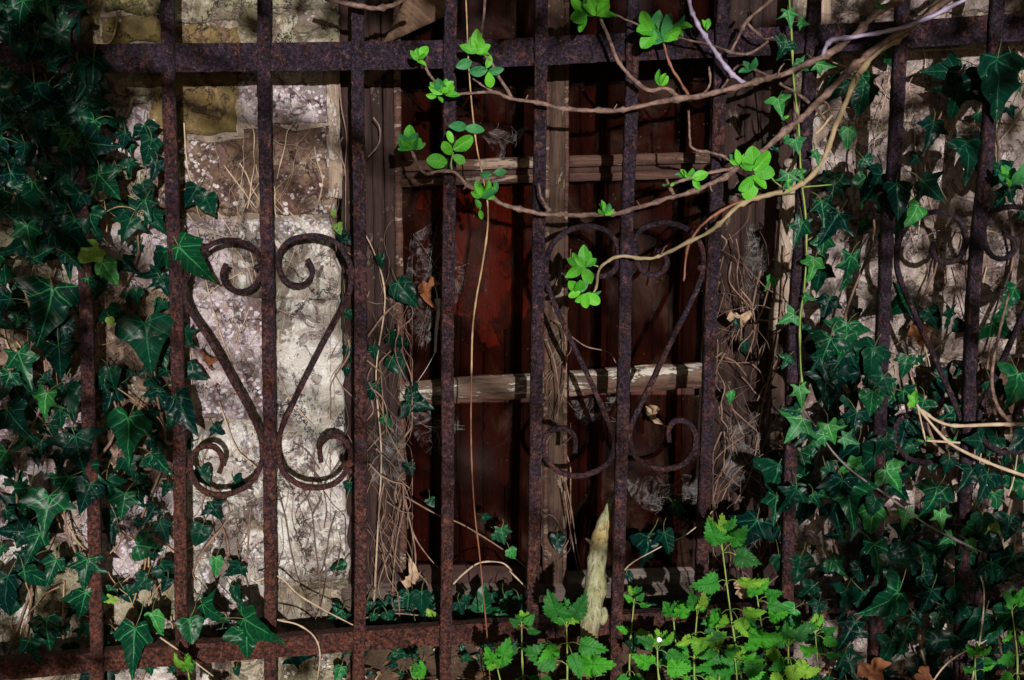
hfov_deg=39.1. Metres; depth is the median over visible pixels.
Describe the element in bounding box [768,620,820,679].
nettle
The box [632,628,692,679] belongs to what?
nettle
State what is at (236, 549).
dry vine
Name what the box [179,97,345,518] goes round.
dry vine
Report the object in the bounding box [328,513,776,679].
ivy plant
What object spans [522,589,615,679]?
nettle
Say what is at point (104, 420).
dry vine
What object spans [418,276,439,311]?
dead leaf
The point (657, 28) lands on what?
leafing branch
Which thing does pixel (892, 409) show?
ivy plant
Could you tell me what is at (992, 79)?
ivy plant
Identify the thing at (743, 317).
dead leaf
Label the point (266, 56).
iron fence
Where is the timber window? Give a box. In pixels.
[324,0,831,674]
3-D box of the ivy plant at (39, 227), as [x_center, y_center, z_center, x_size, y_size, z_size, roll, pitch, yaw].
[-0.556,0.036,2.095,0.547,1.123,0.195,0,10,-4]
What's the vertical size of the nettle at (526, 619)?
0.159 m
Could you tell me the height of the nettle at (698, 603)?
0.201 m
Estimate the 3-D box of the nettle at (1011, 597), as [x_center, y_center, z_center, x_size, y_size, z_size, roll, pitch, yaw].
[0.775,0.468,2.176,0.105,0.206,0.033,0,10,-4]
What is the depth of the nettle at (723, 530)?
2.10 m
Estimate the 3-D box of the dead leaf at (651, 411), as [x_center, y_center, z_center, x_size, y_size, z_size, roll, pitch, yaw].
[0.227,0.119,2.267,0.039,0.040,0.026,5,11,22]
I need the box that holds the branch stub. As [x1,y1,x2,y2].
[573,494,613,679]
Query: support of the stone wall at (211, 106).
on the ground
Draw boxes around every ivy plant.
[0,0,316,679]
[0,5,240,679]
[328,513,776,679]
[329,205,434,627]
[550,495,717,583]
[724,39,1023,679]
[764,0,981,552]
[808,100,1023,678]
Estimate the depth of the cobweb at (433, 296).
2.25 m
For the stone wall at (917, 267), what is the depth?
2.25 m
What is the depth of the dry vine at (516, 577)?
2.20 m
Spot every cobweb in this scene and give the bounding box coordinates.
[369,420,401,480]
[413,232,441,351]
[719,400,781,505]
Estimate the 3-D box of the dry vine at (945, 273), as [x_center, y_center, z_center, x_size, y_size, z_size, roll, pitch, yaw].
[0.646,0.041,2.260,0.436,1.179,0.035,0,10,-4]
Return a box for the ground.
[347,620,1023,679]
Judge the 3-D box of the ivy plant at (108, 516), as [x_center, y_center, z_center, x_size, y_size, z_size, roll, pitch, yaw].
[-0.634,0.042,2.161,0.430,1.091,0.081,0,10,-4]
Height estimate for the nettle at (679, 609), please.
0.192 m
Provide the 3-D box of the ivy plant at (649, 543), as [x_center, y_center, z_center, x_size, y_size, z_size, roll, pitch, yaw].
[0.195,0.335,2.304,0.271,0.180,0.043,1,10,0]
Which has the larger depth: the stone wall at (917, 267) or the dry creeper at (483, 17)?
the stone wall at (917, 267)
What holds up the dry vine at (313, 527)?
attached to the stone wall at (211, 106)
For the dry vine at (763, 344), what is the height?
0.748 m
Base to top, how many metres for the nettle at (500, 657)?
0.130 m
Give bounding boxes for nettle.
[173,652,194,679]
[410,660,426,679]
[482,637,512,679]
[509,610,541,679]
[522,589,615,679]
[616,585,651,679]
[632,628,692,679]
[654,599,702,679]
[664,590,727,679]
[687,513,782,679]
[698,609,744,679]
[715,645,765,679]
[740,575,795,679]
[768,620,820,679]
[799,613,844,679]
[961,643,998,679]
[996,585,1023,679]
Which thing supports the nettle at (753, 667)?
on the ground
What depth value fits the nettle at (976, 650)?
2.16 m
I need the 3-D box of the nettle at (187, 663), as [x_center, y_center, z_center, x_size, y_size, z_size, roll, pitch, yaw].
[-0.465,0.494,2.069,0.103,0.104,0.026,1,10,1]
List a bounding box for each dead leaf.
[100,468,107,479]
[200,345,223,370]
[400,551,420,588]
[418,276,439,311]
[646,404,662,424]
[727,307,755,326]
[733,581,748,601]
[856,657,890,679]
[907,323,931,350]
[914,666,933,679]
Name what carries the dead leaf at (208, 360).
attached to the ivy plant at (39, 227)
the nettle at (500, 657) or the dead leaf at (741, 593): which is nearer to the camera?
the nettle at (500, 657)
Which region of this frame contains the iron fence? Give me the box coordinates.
[0,0,1023,679]
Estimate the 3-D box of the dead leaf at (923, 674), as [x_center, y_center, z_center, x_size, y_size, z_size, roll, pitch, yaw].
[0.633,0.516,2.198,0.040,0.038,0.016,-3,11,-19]
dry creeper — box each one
[465,0,489,679]
[480,0,485,35]
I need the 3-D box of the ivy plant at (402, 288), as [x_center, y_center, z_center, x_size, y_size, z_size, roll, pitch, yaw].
[-0.202,0.132,2.224,0.166,0.677,0.045,0,10,-4]
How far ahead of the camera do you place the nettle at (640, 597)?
2.18 m
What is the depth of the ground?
2.25 m
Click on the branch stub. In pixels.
(597, 612)
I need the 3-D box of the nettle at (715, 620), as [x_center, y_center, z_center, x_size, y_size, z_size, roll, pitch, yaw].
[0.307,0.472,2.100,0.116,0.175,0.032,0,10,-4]
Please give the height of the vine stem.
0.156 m
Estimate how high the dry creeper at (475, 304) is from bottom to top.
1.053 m
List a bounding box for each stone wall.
[0,0,350,679]
[768,0,1023,679]
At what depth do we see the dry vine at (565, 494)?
2.26 m
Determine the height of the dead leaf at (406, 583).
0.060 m
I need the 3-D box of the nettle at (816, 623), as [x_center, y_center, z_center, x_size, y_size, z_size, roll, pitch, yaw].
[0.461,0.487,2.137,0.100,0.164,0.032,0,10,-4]
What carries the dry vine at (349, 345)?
attached to the timber window
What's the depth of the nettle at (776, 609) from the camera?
2.12 m
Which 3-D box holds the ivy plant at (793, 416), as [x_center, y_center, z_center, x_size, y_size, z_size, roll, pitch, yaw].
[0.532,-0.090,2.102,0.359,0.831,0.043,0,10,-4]
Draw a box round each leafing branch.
[325,0,1023,307]
[907,290,1023,476]
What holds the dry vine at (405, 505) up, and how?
attached to the timber window
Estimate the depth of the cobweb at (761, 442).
2.27 m
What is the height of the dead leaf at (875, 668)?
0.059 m
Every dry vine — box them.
[0,16,196,678]
[160,455,1017,679]
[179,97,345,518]
[187,405,263,678]
[276,425,345,660]
[330,71,354,665]
[367,117,526,624]
[541,219,615,581]
[712,202,789,630]
[795,14,1023,679]
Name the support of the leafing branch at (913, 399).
attached to the ivy plant at (992, 79)
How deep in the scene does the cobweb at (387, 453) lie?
2.23 m
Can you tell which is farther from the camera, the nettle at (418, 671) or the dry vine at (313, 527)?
the dry vine at (313, 527)
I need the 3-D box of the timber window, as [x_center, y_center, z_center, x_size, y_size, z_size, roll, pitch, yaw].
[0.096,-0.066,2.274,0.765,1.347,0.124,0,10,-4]
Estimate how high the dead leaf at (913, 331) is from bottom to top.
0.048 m

